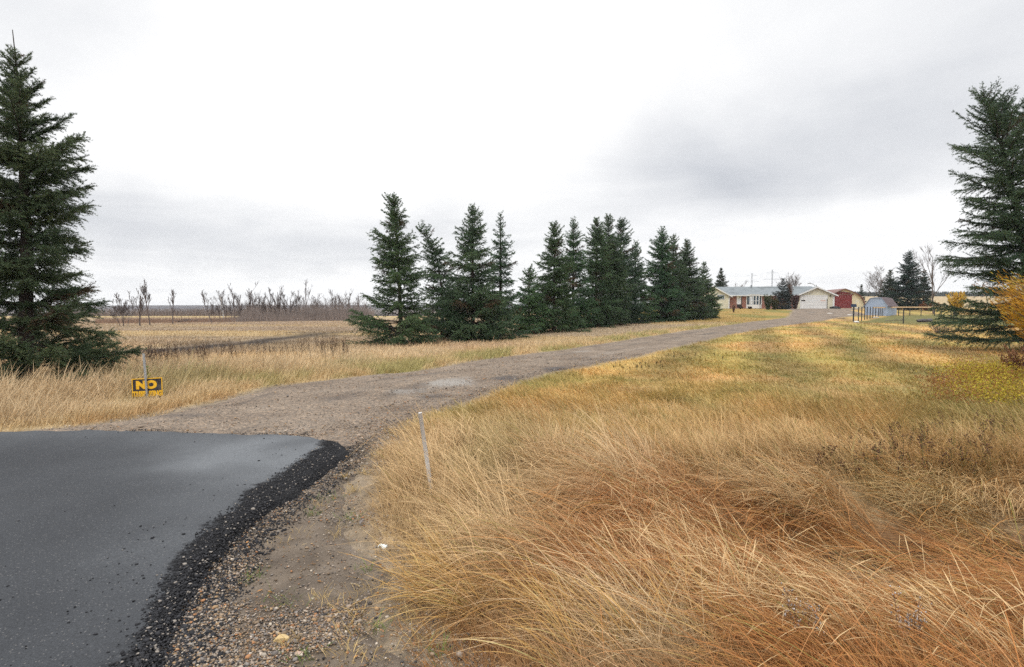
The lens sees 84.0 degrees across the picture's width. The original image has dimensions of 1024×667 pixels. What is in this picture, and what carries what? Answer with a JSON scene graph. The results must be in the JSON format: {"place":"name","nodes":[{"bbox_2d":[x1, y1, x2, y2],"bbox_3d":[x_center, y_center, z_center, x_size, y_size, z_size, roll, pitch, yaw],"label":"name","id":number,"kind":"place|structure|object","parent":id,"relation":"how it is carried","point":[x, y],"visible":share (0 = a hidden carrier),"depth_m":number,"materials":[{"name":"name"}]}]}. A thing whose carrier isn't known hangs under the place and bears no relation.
{"place":"outdoors","nodes":[
{"label":"outdoors","id":0,"kind":"place"},
{"bbox_2d":[0,429,351,666],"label":"asphalt road","id":1,"kind":"structure","parent":0,"point":[90,480],"depth_m":4.33,"materials":[{"name":"grey asphalt"}]},
{"bbox_2d":[34,308,862,465],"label":"driveway","id":2,"kind":"structure","parent":0,"point":[646,345],"depth_m":10.54,"materials":[{"name":"grey gravel"}]},
{"bbox_2d":[39,352,643,666],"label":"gravel pebbles","id":3,"kind":"object","parent":2,"relation":"on","point":[328,636],"visible":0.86,"depth_m":3.13,"materials":[{"name":"gravel"}]},
{"bbox_2d":[0,296,1023,666],"bbox_3d":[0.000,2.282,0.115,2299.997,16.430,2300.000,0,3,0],"label":"ground","id":4,"kind":"structure","parent":0,"point":[904,318],"depth_m":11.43,"materials":[{"name":"beige plant"}]},
{"bbox_2d":[0,30,146,382],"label":"spruce tree","id":5,"kind":"object","parent":4,"relation":"on","point":[41,164],"visible":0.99,"depth_m":11.13,"materials":[{"name":"green plant"}]},
{"bbox_2d":[109,291,136,325],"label":"bare tree","id":6,"kind":"object","parent":4,"relation":"on","point":[121,310],"visible":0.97,"depth_m":46.71,"materials":[{"name":"grey plant"}]},
{"bbox_2d":[133,278,146,325],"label":"bare tree","id":7,"kind":"object","parent":4,"relation":"on","point":[140,305],"visible":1,"depth_m":48.36,"materials":[{"name":"grey plant"}]},
{"bbox_2d":[139,282,151,324],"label":"bare tree","id":8,"kind":"object","parent":4,"relation":"on","point":[145,292],"visible":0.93,"depth_m":52.24,"materials":[{"name":"grey plant"}]},
{"bbox_2d":[132,353,162,397],"bbox_3d":[-6.595,0.939,10.276,0.588,1.166,0.056,0,3,2],"label":"warning sign","id":9,"kind":"object","parent":4,"relation":"on","point":[145,385],"visible":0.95,"depth_m":10.29,"materials":[{"name":"metal"}]},
{"bbox_2d":[94,312,236,323],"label":"reddish brush","id":10,"kind":"object","parent":4,"relation":"on","point":[133,320],"visible":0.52,"depth_m":69.85,"materials":[{"name":"brown plant"}]},
{"bbox_2d":[168,289,175,323],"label":"bare tree","id":11,"kind":"object","parent":4,"relation":"on","point":[172,299],"visible":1,"depth_m":59.87,"materials":[{"name":"grey plant"}]},
{"bbox_2d":[66,300,298,315],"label":"valley woods","id":12,"kind":"object","parent":4,"relation":"on","point":[193,312],"visible":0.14,"depth_m":161.10,"materials":[{"name":"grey plant"}]},
{"bbox_2d":[201,289,211,322],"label":"bare tree","id":13,"kind":"object","parent":4,"relation":"on","point":[204,298],"visible":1,"depth_m":69.47,"materials":[{"name":"grey plant"}]},
{"bbox_2d":[210,295,217,315],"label":"bare tree","id":14,"kind":"object","parent":4,"relation":"on","point":[213,312],"visible":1,"depth_m":85.16,"materials":[{"name":"grey plant"}]},
{"bbox_2d":[215,298,223,317],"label":"bare tree","id":15,"kind":"object","parent":4,"relation":"on","point":[218,310],"visible":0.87,"depth_m":88.28,"materials":[{"name":"grey plant"}]},
{"bbox_2d":[216,291,224,317],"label":"bare tree","id":16,"kind":"object","parent":4,"relation":"on","point":[221,301],"visible":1,"depth_m":78.06,"materials":[{"name":"grey plant"}]},
{"bbox_2d":[217,289,225,318],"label":"bare tree","id":17,"kind":"object","parent":4,"relation":"on","point":[224,300],"visible":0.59,"depth_m":83.90,"materials":[{"name":"grey plant"}]},
{"bbox_2d":[227,294,232,316],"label":"bare tree","id":18,"kind":"object","parent":4,"relation":"on","point":[229,309],"visible":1,"depth_m":83.76,"materials":[{"name":"grey plant"}]},
{"bbox_2d":[117,334,348,363],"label":"dead field weeds","id":19,"kind":"object","parent":4,"relation":"on","point":[205,353],"visible":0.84,"depth_m":16.73,"materials":[{"name":"brown plant"}]},
{"bbox_2d":[227,283,238,318],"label":"bare tree","id":20,"kind":"object","parent":4,"relation":"on","point":[233,306],"visible":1,"depth_m":83.89,"materials":[{"name":"grey plant"}]},
{"bbox_2d":[232,292,242,313],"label":"bare tree","id":21,"kind":"object","parent":4,"relation":"on","point":[237,302],"visible":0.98,"depth_m":84.12,"materials":[{"name":"grey plant"}]},
{"bbox_2d":[245,294,252,309],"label":"bare tree","id":22,"kind":"object","parent":4,"relation":"on","point":[248,301],"visible":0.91,"depth_m":86.55,"materials":[{"name":"grey plant"}]},
{"bbox_2d":[247,282,259,309],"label":"bare tree","id":23,"kind":"object","parent":4,"relation":"on","point":[249,294],"visible":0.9,"depth_m":89.41,"materials":[{"name":"grey plant"}]},
{"bbox_2d":[256,296,267,311],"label":"bare tree","id":24,"kind":"object","parent":4,"relation":"on","point":[264,308],"visible":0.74,"depth_m":91.53,"materials":[{"name":"grey plant"}]},
{"bbox_2d":[3,311,521,315],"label":"woods","id":25,"kind":"object","parent":4,"relation":"on","point":[381,314],"depth_m":234.00,"materials":[{"name":"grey plant"}]},
{"bbox_2d":[264,288,272,312],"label":"bare tree","id":26,"kind":"object","parent":4,"relation":"on","point":[269,300],"visible":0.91,"depth_m":91.22,"materials":[{"name":"grey plant"}]},
{"bbox_2d":[268,290,278,316],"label":"bare tree","id":27,"kind":"object","parent":4,"relation":"on","point":[274,302],"visible":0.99,"depth_m":85.72,"materials":[{"name":"grey plant"}]},
{"bbox_2d":[275,288,283,313],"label":"bare tree","id":28,"kind":"object","parent":4,"relation":"on","point":[279,303],"visible":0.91,"depth_m":91.99,"materials":[{"name":"grey plant"}]},
{"bbox_2d":[275,286,283,309],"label":"bare tree","id":29,"kind":"object","parent":4,"relation":"on","point":[278,297],"visible":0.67,"depth_m":93.56,"materials":[{"name":"grey plant"}]},
{"bbox_2d":[281,294,286,314],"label":"bare tree","id":30,"kind":"object","parent":4,"relation":"on","point":[285,303],"visible":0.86,"depth_m":92.69,"materials":[{"name":"grey plant"}]},
{"bbox_2d":[204,295,377,321],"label":"bare brush","id":31,"kind":"object","parent":4,"relation":"on","point":[316,314],"visible":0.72,"depth_m":85.76,"materials":[{"name":"bark"},{"name":"wood"}]},
{"bbox_2d":[285,293,297,311],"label":"bare tree","id":32,"kind":"object","parent":4,"relation":"on","point":[290,307],"visible":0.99,"depth_m":90.26,"materials":[{"name":"grey plant"}]},
{"bbox_2d":[167,435,420,666],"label":"road shoulder","id":33,"kind":"object","parent":4,"relation":"on","point":[301,540],"visible":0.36,"depth_m":3.48},
{"bbox_2d":[0,428,373,666],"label":"asphalt crumbs","id":34,"kind":"object","parent":33,"relation":"on","point":[157,653],"visible":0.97,"depth_m":3.42,"materials":[{"name":"black asphalt"}]},
{"bbox_2d":[273,634,289,642],"bbox_3d":[-1.158,1.530,2.854,0.082,0.040,0.057,-1,3,-17],"label":"yellow rock","id":35,"kind":"object","parent":33,"relation":"on","point":[281,638],"visible":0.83,"depth_m":2.83,"materials":[{"name":"stone"}]},
{"bbox_2d":[233,484,381,657],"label":"fallen leaves","id":36,"kind":"object","parent":33,"relation":"on","point":[317,580],"visible":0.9,"depth_m":3.45,"materials":[{"name":"brown plant"}]},
{"bbox_2d":[238,453,452,666],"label":"gravel tufts","id":37,"kind":"object","parent":33,"relation":"on","point":[314,592],"visible":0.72,"depth_m":3.07,"materials":[{"name":"beige plant"}]},
{"bbox_2d":[291,292,300,312],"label":"bare tree","id":38,"kind":"object","parent":4,"relation":"on","point":[296,300],"visible":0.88,"depth_m":92.40,"materials":[{"name":"grey plant"}]},
{"bbox_2d":[301,279,311,306],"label":"bare tree","id":39,"kind":"object","parent":4,"relation":"on","point":[306,293],"visible":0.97,"depth_m":100.87,"materials":[{"name":"grey plant"}]},
{"bbox_2d":[309,294,319,307],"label":"bare tree","id":40,"kind":"object","parent":4,"relation":"on","point":[315,301],"visible":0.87,"depth_m":97.84,"materials":[{"name":"grey plant"}]},
{"bbox_2d":[328,289,339,307],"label":"bare tree","id":41,"kind":"object","parent":4,"relation":"on","point":[334,300],"visible":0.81,"depth_m":95.10,"materials":[{"name":"grey plant"}]},
{"bbox_2d":[0,308,765,431],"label":"field grass","id":42,"kind":"structure","parent":4,"relation":"on","point":[33,401],"depth_m":14.36,"materials":[{"name":"beige plant"}]},
{"bbox_2d":[335,191,443,346],"bbox_3d":[-5.118,-2.529,24.427,4.644,7.032,4.530,0,3,0],"label":"spruce tree","id":43,"kind":"object","parent":4,"relation":"on","point":[408,324],"visible":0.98,"depth_m":23.83,"materials":[{"name":"green plant"}]},
{"bbox_2d":[418,412,433,494],"bbox_3d":[-0.740,1.117,4.963,0.152,0.864,0.036,0,3,0],"label":"marker stake","id":44,"kind":"object","parent":4,"relation":"on","point":[423,436],"visible":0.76,"depth_m":4.94,"materials":[{"name":"white paint"}]},
{"bbox_2d":[413,219,470,338],"bbox_3d":[-3.643,-2.613,29.443,3.475,6.482,3.584,0,3,0],"label":"spruce tree","id":45,"kind":"object","parent":4,"relation":"on","point":[434,257],"visible":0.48,"depth_m":29.26,"materials":[{"name":"green plant"}]},
{"bbox_2d":[419,203,519,342],"bbox_3d":[-1.998,-2.683,27.017,4.818,7.062,4.773,0,3,0],"label":"spruce tree","id":46,"kind":"object","parent":4,"relation":"on","point":[476,301],"visible":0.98,"depth_m":26.49,"materials":[{"name":"green plant"}]},
{"bbox_2d":[460,211,540,338],"bbox_3d":[-0.657,-2.706,29.330,3.916,7.258,3.548,-2,4,-40],"label":"spruce tree","id":47,"kind":"object","parent":4,"relation":"on","point":[502,253],"visible":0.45,"depth_m":29.13,"materials":[{"name":"green plant"}]},
{"bbox_2d":[507,263,552,333],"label":"spruce tree","id":48,"kind":"object","parent":4,"relation":"on","point":[532,298],"visible":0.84,"depth_m":33.31,"materials":[{"name":"green plant"}]},
{"bbox_2d":[530,220,590,332],"bbox_3d":[2.683,-3.273,35.464,4.181,7.562,3.814,-2,4,-34],"label":"spruce tree","id":49,"kind":"object","parent":4,"relation":"on","point":[551,287],"visible":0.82,"depth_m":34.93,"materials":[{"name":"green plant"}]},
{"bbox_2d":[550,216,600,328],"bbox_3d":[4.201,-4.201,40.195,4.221,8.217,4.541,0,3,0],"label":"spruce tree","id":50,"kind":"object","parent":4,"relation":"on","point":[580,302],"visible":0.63,"depth_m":39.99,"materials":[{"name":"green plant"}]},
{"bbox_2d":[577,217,624,327],"bbox_3d":[6.377,-4.458,43.572,4.358,9.066,4.526,-1,3,-19],"label":"spruce tree","id":51,"kind":"object","parent":4,"relation":"on","point":[596,268],"visible":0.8,"depth_m":43.32,"materials":[{"name":"green plant"}]},
{"bbox_2d":[590,213,636,325],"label":"spruce tree","id":52,"kind":"object","parent":4,"relation":"on","point":[616,259],"visible":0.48,"depth_m":46.28,"materials":[{"name":"green plant"}]},
{"bbox_2d":[601,216,650,323],"bbox_3d":[9.905,-5.410,51.309,5.312,10.156,5.457,0,3,0],"label":"spruce tree","id":53,"kind":"object","parent":4,"relation":"on","point":[638,306],"visible":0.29,"depth_m":50.66,"materials":[{"name":"green plant"}]},
{"bbox_2d":[622,239,664,322],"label":"spruce tree","id":54,"kind":"object","parent":4,"relation":"on","point":[645,296],"visible":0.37,"depth_m":53.19,"materials":[{"name":"green plant"}]},
{"bbox_2d":[637,226,690,321],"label":"spruce tree","id":55,"kind":"object","parent":4,"relation":"on","point":[670,309],"visible":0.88,"depth_m":57.37,"materials":[{"name":"green plant"}]},
{"bbox_2d":[323,479,1023,666],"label":"ditch sedge","id":56,"kind":"object","parent":4,"relation":"on","point":[545,607],"visible":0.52,"depth_m":3.05,"materials":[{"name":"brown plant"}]},
{"bbox_2d":[654,234,700,319],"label":"spruce tree","id":57,"kind":"object","parent":4,"relation":"on","point":[680,279],"visible":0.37,"depth_m":60.80,"materials":[{"name":"green plant"}]},
{"bbox_2d":[613,352,744,369],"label":"dock weeds","id":58,"kind":"object","parent":4,"relation":"on","point":[660,361],"visible":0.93,"depth_m":15.76,"materials":[{"name":"brown plant"}]},
{"bbox_2d":[368,401,1023,666],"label":"seed heads","id":59,"kind":"object","parent":4,"relation":"on","point":[716,571],"visible":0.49,"depth_m":3.13,"materials":[{"name":"brown plant"}]},
{"bbox_2d":[674,238,718,320],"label":"spruce tree","id":60,"kind":"object","parent":4,"relation":"on","point":[695,289],"visible":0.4,"depth_m":62.93,"materials":[{"name":"green plant"}]},
{"bbox_2d":[696,261,723,318],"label":"spruce tree","id":61,"kind":"object","parent":4,"relation":"on","point":[707,284],"visible":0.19,"depth_m":66.99,"materials":[{"name":"green plant"}]},
{"bbox_2d":[701,287,722,317],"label":"spruce tree","id":62,"kind":"object","parent":4,"relation":"on","point":[712,298],"visible":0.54,"depth_m":65.90,"materials":[{"name":"green plant"}]},
{"bbox_2d":[714,268,728,286],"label":"spruce tree","id":63,"kind":"object","parent":4,"relation":"on","point":[719,283],"visible":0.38,"depth_m":127.20,"materials":[{"name":"green plant"}]},
{"bbox_2d":[763,294,773,309],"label":"evergreen shrub","id":64,"kind":"object","parent":4,"relation":"on","point":[767,300],"visible":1,"depth_m":88.70,"materials":[{"name":"green plant"}]},
{"bbox_2d":[702,285,838,308],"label":"house","id":65,"kind":"structure","parent":4,"relation":"on","point":[817,297],"depth_m":101.66,"materials":[{"name":"beige"}]},
{"bbox_2d":[737,296,740,303],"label":"window","id":66,"kind":"structure","parent":65,"relation":"in","point":[738,297],"depth_m":102.40,"materials":[{"name":"white glass"}]},
{"bbox_2d":[746,294,761,307],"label":"bay window","id":67,"kind":"structure","parent":65,"relation":"in","point":[753,301],"depth_m":101.50,"materials":[{"name":"white glass"}]},
{"bbox_2d":[800,295,827,308],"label":"garage door","id":68,"kind":"structure","parent":65,"relation":"in","point":[806,301],"depth_m":97.83,"materials":[{"name":"paint"}]},
{"bbox_2d":[764,271,779,286],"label":"power pylon","id":69,"kind":"object","parent":4,"relation":"on","point":[771,279],"visible":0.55,"depth_m":557.96,"materials":[{"name":"grey metal"}]},
{"bbox_2d":[771,298,778,309],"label":"evergreen shrub","id":70,"kind":"object","parent":4,"relation":"on","point":[774,302],"visible":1,"depth_m":88.64,"materials":[{"name":"green plant"}]},
{"bbox_2d":[771,278,793,308],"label":"spruce tree","id":71,"kind":"object","parent":4,"relation":"on","point":[782,297],"visible":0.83,"depth_m":91.35,"materials":[{"name":"green plant"}]},
{"bbox_2d":[776,271,800,285],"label":"bare tree","id":72,"kind":"object","parent":4,"relation":"on","point":[796,283],"visible":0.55,"depth_m":111.34,"materials":[{"name":"grey plant"}]},
{"bbox_2d":[787,284,793,308],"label":"brown cedar","id":73,"kind":"object","parent":4,"relation":"on","point":[790,290],"visible":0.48,"depth_m":92.11,"materials":[{"name":"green plant"}]},
{"bbox_2d":[791,294,800,308],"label":"red bush","id":74,"kind":"object","parent":4,"relation":"on","point":[795,301],"visible":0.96,"depth_m":92.15,"materials":[{"name":"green plant"}]},
{"bbox_2d":[827,288,864,307],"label":"barn","id":75,"kind":"structure","parent":4,"relation":"on","point":[846,298],"depth_m":115.57,"materials":[{"name":"brown metal"}]},
{"bbox_2d":[834,294,853,307],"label":"barn door","id":76,"kind":"structure","parent":75,"relation":"in","point":[844,300],"depth_m":115.72,"materials":[{"name":"red wood"}]},
{"bbox_2d":[781,582,931,641],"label":"white seed weeds","id":77,"kind":"object","parent":4,"relation":"on","point":[905,621],"visible":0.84,"depth_m":2.68,"materials":[{"name":"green plant"}]},
{"bbox_2d":[859,284,866,303],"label":"spruce tree","id":78,"kind":"object","parent":4,"relation":"on","point":[861,292],"visible":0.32,"depth_m":124.47,"materials":[{"name":"green plant"}]},
{"bbox_2d":[858,265,893,295],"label":"bare tree","id":79,"kind":"object","parent":4,"relation":"on","point":[879,284],"visible":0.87,"depth_m":100.38,"materials":[{"name":"grey plant"}]},
{"bbox_2d":[863,297,897,315],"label":"blue shed","id":80,"kind":"structure","parent":4,"relation":"on","point":[888,303],"depth_m":72.45,"materials":[{"name":"metal"}]},
{"bbox_2d":[877,270,898,301],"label":"spruce tree","id":81,"kind":"object","parent":4,"relation":"on","point":[887,286],"visible":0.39,"depth_m":95.60,"materials":[{"name":"green plant"}]},
{"bbox_2d":[853,307,954,323],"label":"garden fence","id":82,"kind":"object","parent":4,"relation":"on","point":[886,309],"visible":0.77,"depth_m":66.71,"materials":[{"name":"metal"}]},
{"bbox_2d":[885,249,928,309],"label":"spruce tree","id":83,"kind":"object","parent":4,"relation":"on","point":[909,289],"visible":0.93,"depth_m":87.11,"materials":[{"name":"green plant"}]},
{"bbox_2d":[815,409,1017,485],"bbox_3d":[4.794,1.267,6.460,3.690,0.517,1.193,-1,3,-24],"label":"knapweed","id":84,"kind":"object","parent":4,"relation":"on","point":[910,442],"visible":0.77,"depth_m":6.08,"materials":[{"name":"brown plant"}]},
{"bbox_2d":[916,319,926,321],"bbox_3d":[39.453,-1.190,54.829,0.890,0.472,0.800,-1,3,-14],"label":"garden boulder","id":85,"kind":"object","parent":4,"relation":"on","point":[921,320],"visible":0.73,"depth_m":54.57,"materials":[{"name":"stone"}]},
{"bbox_2d":[913,270,933,306],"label":"spruce tree","id":86,"kind":"object","parent":4,"relation":"on","point":[926,284],"visible":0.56,"depth_m":95.31,"materials":[{"name":"green plant"}]},
{"bbox_2d":[855,291,996,295],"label":"treeline","id":87,"kind":"object","parent":4,"relation":"on","point":[942,293],"visible":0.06,"depth_m":400.61,"materials":[{"name":"green plant"}]},
{"bbox_2d":[919,301,938,310],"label":"red hedge","id":88,"kind":"object","parent":4,"relation":"on","point":[924,309],"visible":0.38,"depth_m":84.00,"materials":[{"name":"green plant"}]},
{"bbox_2d":[908,244,951,313],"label":"bare tree","id":89,"kind":"object","parent":4,"relation":"on","point":[931,273],"visible":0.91,"depth_m":75.89,"materials":[{"name":"grey plant"}]},
{"bbox_2d":[930,320,951,333],"bbox_3d":[25.272,-0.367,33.521,1.299,0.839,1.326,2,4,38],"label":"bramble","id":90,"kind":"object","parent":4,"relation":"on","point":[935,330],"visible":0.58,"depth_m":33.52,"materials":[{"name":"brown plant"}]},
{"bbox_2d":[947,291,966,312],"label":"yellow tree","id":91,"kind":"object","parent":4,"relation":"on","point":[955,299],"visible":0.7,"depth_m":71.60,"materials":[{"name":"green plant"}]},
{"bbox_2d":[906,351,1023,407],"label":"yellow brush","id":92,"kind":"object","parent":4,"relation":"on","point":[991,373],"visible":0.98,"depth_m":10.86,"materials":[{"name":"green plant"}]},
{"bbox_2d":[921,78,1023,351],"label":"spruce tree","id":93,"kind":"object","parent":4,"relation":"on","point":[1004,121],"visible":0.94,"depth_m":20.36,"materials":[{"name":"green plant"}]},
{"bbox_2d":[972,269,1023,337],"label":"willow shrub","id":94,"kind":"object","parent":4,"relation":"on","point":[1016,309],"visible":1,"depth_m":11.85,"materials":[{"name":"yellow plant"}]},
{"bbox_2d":[998,344,1023,375],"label":"dry bush","id":95,"kind":"object","parent":4,"relation":"on","point":[1014,357],"visible":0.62,"depth_m":13.64,"materials":[{"name":"brown plant"}]},
{"bbox_2d":[0,0,1023,305],"label":"sky","id":96,"kind":"structure","parent":0,"point":[240,143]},
{"bbox_2d":[331,381,1023,666],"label":"tall grass","id":97,"kind":"structure","parent":0,"point":[526,439],"depth_m":4.08,"materials":[{"name":"beige plant"}]},
{"bbox_2d":[810,549,1023,593],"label":"grass","id":98,"kind":"structure","parent":0,"point":[897,554],"depth_m":4.88,"materials":[{"name":"brown plant"}]}
]}

